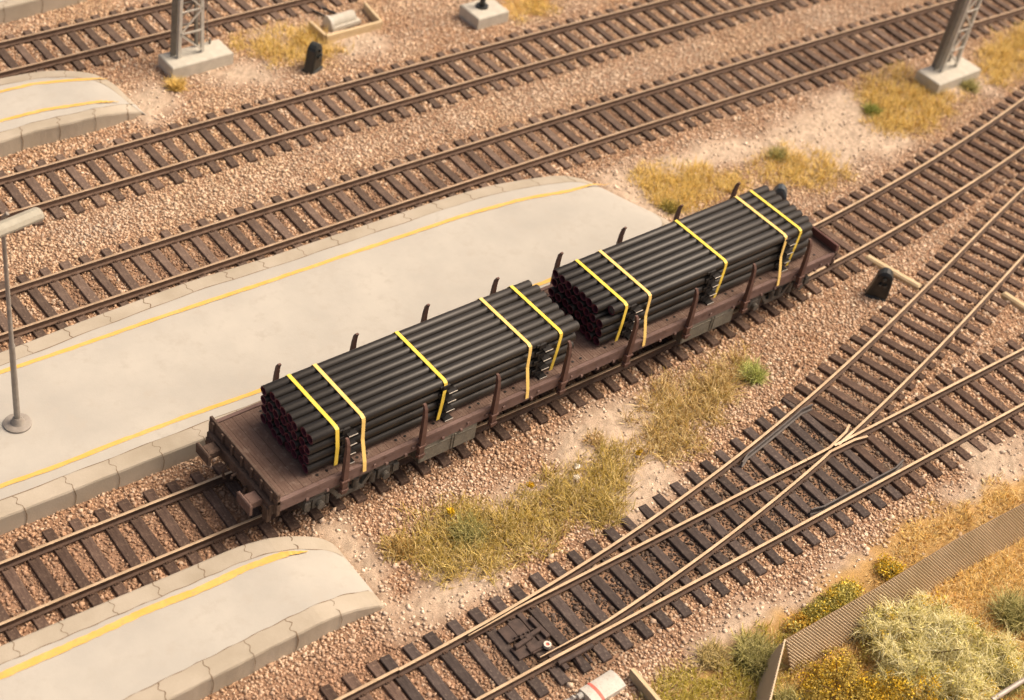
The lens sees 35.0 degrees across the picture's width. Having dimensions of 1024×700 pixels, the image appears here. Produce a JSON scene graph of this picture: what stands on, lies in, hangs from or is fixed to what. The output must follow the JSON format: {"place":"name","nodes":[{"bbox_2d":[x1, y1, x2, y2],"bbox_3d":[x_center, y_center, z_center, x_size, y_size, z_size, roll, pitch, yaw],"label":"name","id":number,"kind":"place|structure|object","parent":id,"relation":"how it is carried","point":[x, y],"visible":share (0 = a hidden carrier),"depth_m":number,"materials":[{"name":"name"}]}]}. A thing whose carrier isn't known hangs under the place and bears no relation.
{"place":"outdoors","nodes":[
{"label":"outdoors","id":0,"kind":"place"},
{"bbox_2d":[0,0,1023,699],"bbox_3d":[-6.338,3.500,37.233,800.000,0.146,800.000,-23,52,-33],"label":"ground","id":1,"kind":"structure","parent":0,"point":[990,464],"depth_m":42.51,"materials":[{"name":"brown gravel"}]},
{"bbox_2d":[0,0,86,23],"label":"station platform","id":2,"kind":"structure","parent":1,"relation":"on","point":[12,10],"depth_m":50.74,"materials":[{"name":"concrete"}]},
{"bbox_2d":[0,71,145,157],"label":"station platform","id":3,"kind":"structure","parent":1,"relation":"on","point":[41,108],"depth_m":46.84,"materials":[{"name":"concrete"}]},
{"bbox_2d":[163,74,189,93],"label":"grass tuft","id":4,"kind":"object","parent":1,"relation":"on","point":[176,85],"visible":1,"depth_m":49.11,"materials":[{"name":"yellow plant"}]},
{"bbox_2d":[0,536,384,699],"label":"station platform","id":5,"kind":"structure","parent":1,"relation":"on","point":[204,629],"depth_m":33.82,"materials":[{"name":"concrete"}]},
{"bbox_2d":[158,0,233,79],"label":"catenary mast","id":6,"kind":"object","parent":1,"relation":"on","point":[195,58],"visible":0.98,"depth_m":49.68,"materials":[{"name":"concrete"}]},
{"bbox_2d":[302,41,322,74],"bbox_3d":[-6.209,-9.148,50.792,0.460,0.980,0.630,23,43,14],"label":"dwarf signal","id":7,"kind":"object","parent":1,"relation":"on","point":[313,60],"visible":1,"depth_m":50.66,"materials":[{"name":"black metal"}]},
{"bbox_2d":[0,175,669,534],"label":"station platform","id":8,"kind":"structure","parent":1,"relation":"on","point":[125,395],"depth_m":40.91,"materials":[{"name":"concrete"}]},
{"bbox_2d":[0,207,44,433],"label":"lamp post","id":9,"kind":"object","parent":8,"relation":"on","point":[16,422],"visible":1,"depth_m":35.07,"materials":[{"name":"metal"}]},
{"bbox_2d":[309,6,360,31],"bbox_3d":[-5.875,-11.089,53.393,1.180,0.500,1.488,-26,53,-35],"label":"point motor","id":10,"kind":"object","parent":1,"relation":"on","point":[340,21],"visible":1,"depth_m":53.00,"materials":[{"name":"metal"}]},
{"bbox_2d":[308,3,382,43],"bbox_3d":[-5.431,-10.702,53.187,2.438,0.330,1.256,-23,52,-33],"label":"timber edging","id":11,"kind":"object","parent":1,"relation":"on","point":[375,24],"visible":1,"depth_m":52.79,"materials":[{"name":"beige wood"}]},
{"bbox_2d":[227,0,562,70],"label":"grass","id":12,"kind":"structure","parent":1,"relation":"on","point":[304,38],"depth_m":51.92,"materials":[{"name":"yellow plant"}]},
{"bbox_2d":[379,526,421,564],"bbox_3d":[-2.509,4.490,36.846,1.140,0.599,1.133,-23,52,-33],"label":"grass tuft","id":13,"kind":"object","parent":1,"relation":"on","point":[397,547],"visible":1,"depth_m":36.79,"materials":[{"name":"beige plant"}]},
{"bbox_2d":[443,507,494,559],"bbox_3d":[-0.985,4.230,37.418,1.322,0.666,1.438,-23,52,-33],"label":"grass tuft","id":14,"kind":"object","parent":1,"relation":"on","point":[464,533],"visible":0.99,"depth_m":37.38,"materials":[{"name":"plant"}]},
{"bbox_2d":[459,0,508,30],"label":"concrete foot","id":15,"kind":"object","parent":1,"relation":"on","point":[479,14],"visible":1,"depth_m":54.55},
{"bbox_2d":[0,0,1023,699],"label":"ballast","id":16,"kind":"structure","parent":1,"relation":"on","point":[798,34],"depth_m":45.73,"materials":[{"name":"gravel"}]},
{"bbox_2d":[0,0,357,77],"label":"railway track","id":17,"kind":"structure","parent":16,"relation":"on","point":[71,57],"depth_m":50.75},
{"bbox_2d":[297,660,407,699],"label":"railway track","id":18,"kind":"structure","parent":16,"relation":"on","point":[358,689],"depth_m":33.86,"materials":[{"name":"brown wood"}]},
{"bbox_2d":[0,0,830,232],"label":"railway track","id":19,"kind":"structure","parent":16,"relation":"on","point":[48,202],"depth_m":49.88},
{"bbox_2d":[0,0,1023,351],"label":"railway track","id":20,"kind":"structure","parent":16,"relation":"on","point":[96,304],"depth_m":48.77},
{"bbox_2d":[0,85,1023,641],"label":"railway track","id":21,"kind":"structure","parent":16,"relation":"on","point":[60,601],"depth_m":40.46,"materials":[{"name":"brown wood"}]},
{"bbox_2d":[196,182,839,522],"bbox_3d":[1.075,-0.448,41.159,19.340,2.348,3.166,-23,52,-33],"label":"flat wagon","id":22,"kind":"object","parent":21,"relation":"on","point":[259,460],"visible":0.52,"depth_m":38.09,"materials":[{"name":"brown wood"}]},
{"bbox_2d":[260,280,579,473],"bbox_3d":[-2.098,0.552,38.397,7.836,1.421,2.805,-23,52,-33],"label":"pipe stack","id":23,"kind":"object","parent":22,"relation":"on","point":[362,398],"visible":0.96,"depth_m":37.55,"materials":[{"name":"black metal"}]},
{"bbox_2d":[548,185,812,346],"bbox_3d":[4.542,-2.279,43.049,7.812,1.421,2.805,-23,52,-33],"label":"pipe stack","id":24,"kind":"object","parent":22,"relation":"on","point":[607,294],"visible":0.97,"depth_m":42.16,"materials":[{"name":"black metal"}]},
{"bbox_2d":[565,670,625,699],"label":"tank","id":25,"kind":"object","parent":16,"relation":"on","point":[608,685],"visible":1,"depth_m":34.64,"materials":[{"name":"metal"}]},
{"bbox_2d":[783,169,1023,435],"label":"railway track","id":26,"kind":"structure","parent":16,"relation":"on","point":[814,396],"depth_m":45.84,"materials":[{"name":"brown wood"}]},
{"bbox_2d":[851,333,1023,495],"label":"railway track","id":27,"kind":"structure","parent":16,"relation":"on","point":[905,469],"depth_m":42.86,"materials":[{"name":"brown wood"}]},
{"bbox_2d":[372,339,759,591],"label":"grass","id":28,"kind":"structure","parent":1,"relation":"on","point":[725,389],"depth_m":38.76,"materials":[{"name":"yellow plant"}]},
{"bbox_2d":[446,507,454,516],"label":"wildflower","id":29,"kind":"object","parent":28,"relation":"on","point":[450,510],"visible":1,"depth_m":37.65,"materials":[{"name":"yellow plant"}]},
{"bbox_2d":[526,481,533,490],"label":"wildflower","id":30,"kind":"object","parent":28,"relation":"on","point":[531,485],"visible":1,"depth_m":38.69,"materials":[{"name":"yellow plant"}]},
{"bbox_2d":[579,424,607,448],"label":"grass tuft","id":31,"kind":"object","parent":1,"relation":"on","point":[596,438],"visible":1,"depth_m":40.37,"materials":[{"name":"beige plant"}]},
{"bbox_2d":[635,447,642,454],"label":"wildflower","id":32,"kind":"object","parent":1,"relation":"on","point":[640,451],"visible":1,"depth_m":40.08,"materials":[{"name":"yellow plant"}]},
{"bbox_2d":[379,398,903,699],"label":"railway points","id":33,"kind":"structure","parent":1,"relation":"on","point":[539,626],"depth_m":37.66,"materials":[{"name":"metal"}]},
{"bbox_2d":[628,668,660,699],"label":"edging board","id":34,"kind":"object","parent":1,"relation":"on","point":[640,683],"visible":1,"depth_m":34.84,"materials":[{"name":"beige wood"}]},
{"bbox_2d":[658,196,683,217],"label":"grass tuft","id":35,"kind":"object","parent":1,"relation":"on","point":[672,209],"visible":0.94,"depth_m":48.21,"materials":[{"name":"yellow plant"}]},
{"bbox_2d":[685,632,734,677],"bbox_3d":[4.381,6.753,35.829,1.216,0.600,1.116,-23,52,-33],"label":"grass tuft","id":36,"kind":"object","parent":1,"relation":"on","point":[709,651],"visible":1,"depth_m":35.83,"materials":[{"name":"beige plant"}]},
{"bbox_2d":[630,618,798,699],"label":"grass","id":37,"kind":"structure","parent":1,"relation":"on","point":[697,692],"depth_m":35.36,"materials":[{"name":"yellow plant"}]},
{"bbox_2d":[734,356,771,387],"bbox_3d":[6.404,0.629,43.101,1.267,0.704,1.175,-23,52,-33],"label":"grass tuft","id":38,"kind":"object","parent":1,"relation":"on","point":[753,370],"visible":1,"depth_m":43.06,"materials":[{"name":"green plant"}]},
{"bbox_2d":[724,624,788,680],"bbox_3d":[5.437,6.787,35.979,1.652,0.768,1.586,-23,52,-33],"label":"grass tuft","id":39,"kind":"object","parent":1,"relation":"on","point":[757,650],"visible":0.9,"depth_m":35.94,"materials":[{"name":"green plant"}]},
{"bbox_2d":[763,146,790,161],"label":"grass tuft","id":40,"kind":"object","parent":1,"relation":"on","point":[780,153],"visible":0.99,"depth_m":51.15,"materials":[{"name":"plant"}]},
{"bbox_2d":[773,183,786,200],"bbox_3d":[7.857,-4.449,48.513,0.630,1.160,0.460,15,41,4],"label":"dwarf signal","id":41,"kind":"object","parent":1,"relation":"on","point":[780,189],"visible":0.16,"depth_m":48.14,"materials":[{"name":"grey metal"}]},
{"bbox_2d":[755,680,813,699],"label":"grass tuft","id":42,"kind":"object","parent":1,"relation":"on","point":[784,695],"visible":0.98,"depth_m":35.26,"materials":[{"name":"beige plant"}]},
{"bbox_2d":[777,610,816,638],"bbox_3d":[6.576,6.308,36.767,1.085,0.587,1.087,-23,52,-33],"label":"shrub","id":43,"kind":"object","parent":1,"relation":"on","point":[790,625],"visible":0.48,"depth_m":36.79,"materials":[{"name":"yellow plant"}]},
{"bbox_2d":[622,22,1023,214],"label":"grass","id":44,"kind":"structure","parent":1,"relation":"on","point":[794,162],"depth_m":53.10,"materials":[{"name":"yellow plant"}]},
{"bbox_2d":[797,576,867,625],"bbox_3d":[7.403,5.803,37.374,2.183,0.788,0.913,-23,52,-33],"label":"shrub","id":45,"kind":"object","parent":1,"relation":"on","point":[835,597],"visible":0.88,"depth_m":37.28,"materials":[{"name":"yellow plant"}]},
{"bbox_2d":[785,645,906,699],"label":"shrub","id":46,"kind":"object","parent":1,"relation":"on","point":[824,679],"visible":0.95,"depth_m":35.53,"materials":[{"name":"yellow plant"}]},
{"bbox_2d":[861,98,884,119],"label":"grass tuft","id":47,"kind":"object","parent":1,"relation":"on","point":[870,109],"visible":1,"depth_m":54.02,"materials":[{"name":"green plant"}]},
{"bbox_2d":[864,267,893,301],"bbox_3d":[10.508,-1.900,46.358,0.630,1.010,0.460,17,41,6],"label":"dwarf signal","id":48,"kind":"object","parent":1,"relation":"on","point":[879,286],"visible":1,"depth_m":46.23,"materials":[{"name":"black metal"}]},
{"bbox_2d":[754,503,1023,699],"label":"ribbed fence","id":49,"kind":"object","parent":1,"relation":"on","point":[811,642],"visible":0.9,"depth_m":37.62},
{"bbox_2d":[872,553,906,581],"bbox_3d":[8.991,5.210,38.550,0.892,0.561,0.895,-23,52,-33],"label":"shrub","id":50,"kind":"object","parent":1,"relation":"on","point":[888,566],"visible":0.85,"depth_m":38.48,"materials":[{"name":"yellow plant"}]},
{"bbox_2d":[865,255,921,289],"bbox_3d":[11.135,-2.264,47.499,1.824,0.210,0.220,34,46,24],"label":"cable cover","id":51,"kind":"object","parent":1,"relation":"on","point":[902,277],"visible":0.87,"depth_m":47.34,"materials":[{"name":"beige concrete"}]},
{"bbox_2d":[776,472,1023,699],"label":"grass","id":52,"kind":"structure","parent":1,"relation":"on","point":[993,578],"depth_m":38.96,"materials":[{"name":"yellow plant"}]},
{"bbox_2d":[857,668,945,699],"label":"shrub","id":53,"kind":"object","parent":1,"relation":"on","point":[899,691],"visible":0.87,"depth_m":35.45,"materials":[{"name":"yellow plant"}]},
{"bbox_2d":[849,585,1023,699],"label":"shrub","id":54,"kind":"object","parent":1,"relation":"on","point":[880,627],"visible":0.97,"depth_m":36.35,"materials":[{"name":"green plant"}]},
{"bbox_2d":[913,0,981,95],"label":"catenary mast","id":55,"kind":"object","parent":1,"relation":"on","point":[945,70],"visible":1,"depth_m":55.69,"materials":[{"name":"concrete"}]},
{"bbox_2d":[961,75,982,94],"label":"grass tuft","id":56,"kind":"object","parent":1,"relation":"on","point":[972,85],"visible":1,"depth_m":56.16,"materials":[{"name":"plant"}]},
{"bbox_2d":[938,655,1007,699],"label":"shrub","id":57,"kind":"object","parent":1,"relation":"on","point":[949,695],"visible":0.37,"depth_m":35.98,"materials":[{"name":"green plant"}]},
{"bbox_2d":[971,641,1023,699],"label":"grass tuft","id":58,"kind":"object","parent":1,"relation":"on","point":[1003,686],"visible":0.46,"depth_m":36.37,"materials":[{"name":"plant"}]},
{"bbox_2d":[983,581,1023,635],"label":"shrub","id":59,"kind":"object","parent":1,"relation":"on","point":[1010,609],"visible":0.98,"depth_m":37.98,"materials":[{"name":"plant"}]},
{"bbox_2d":[989,677,1023,699],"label":"handrail","id":60,"kind":"object","parent":1,"relation":"on","point":[1008,689],"visible":1,"depth_m":35.81,"materials":[{"name":"silver metal"}]},
{"bbox_2d":[1001,291,1023,311],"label":"cable cover","id":61,"kind":"object","parent":1,"relation":"on","point":[1013,300],"visible":1,"depth_m":47.23,"materials":[{"name":"beige concrete"}]},
{"bbox_2d":[573,474,579,480],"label":"wildflower","id":62,"kind":"object","parent":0,"point":[576,477],"visible":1,"depth_m":39.12,"materials":[{"name":"white plant"}]}
]}

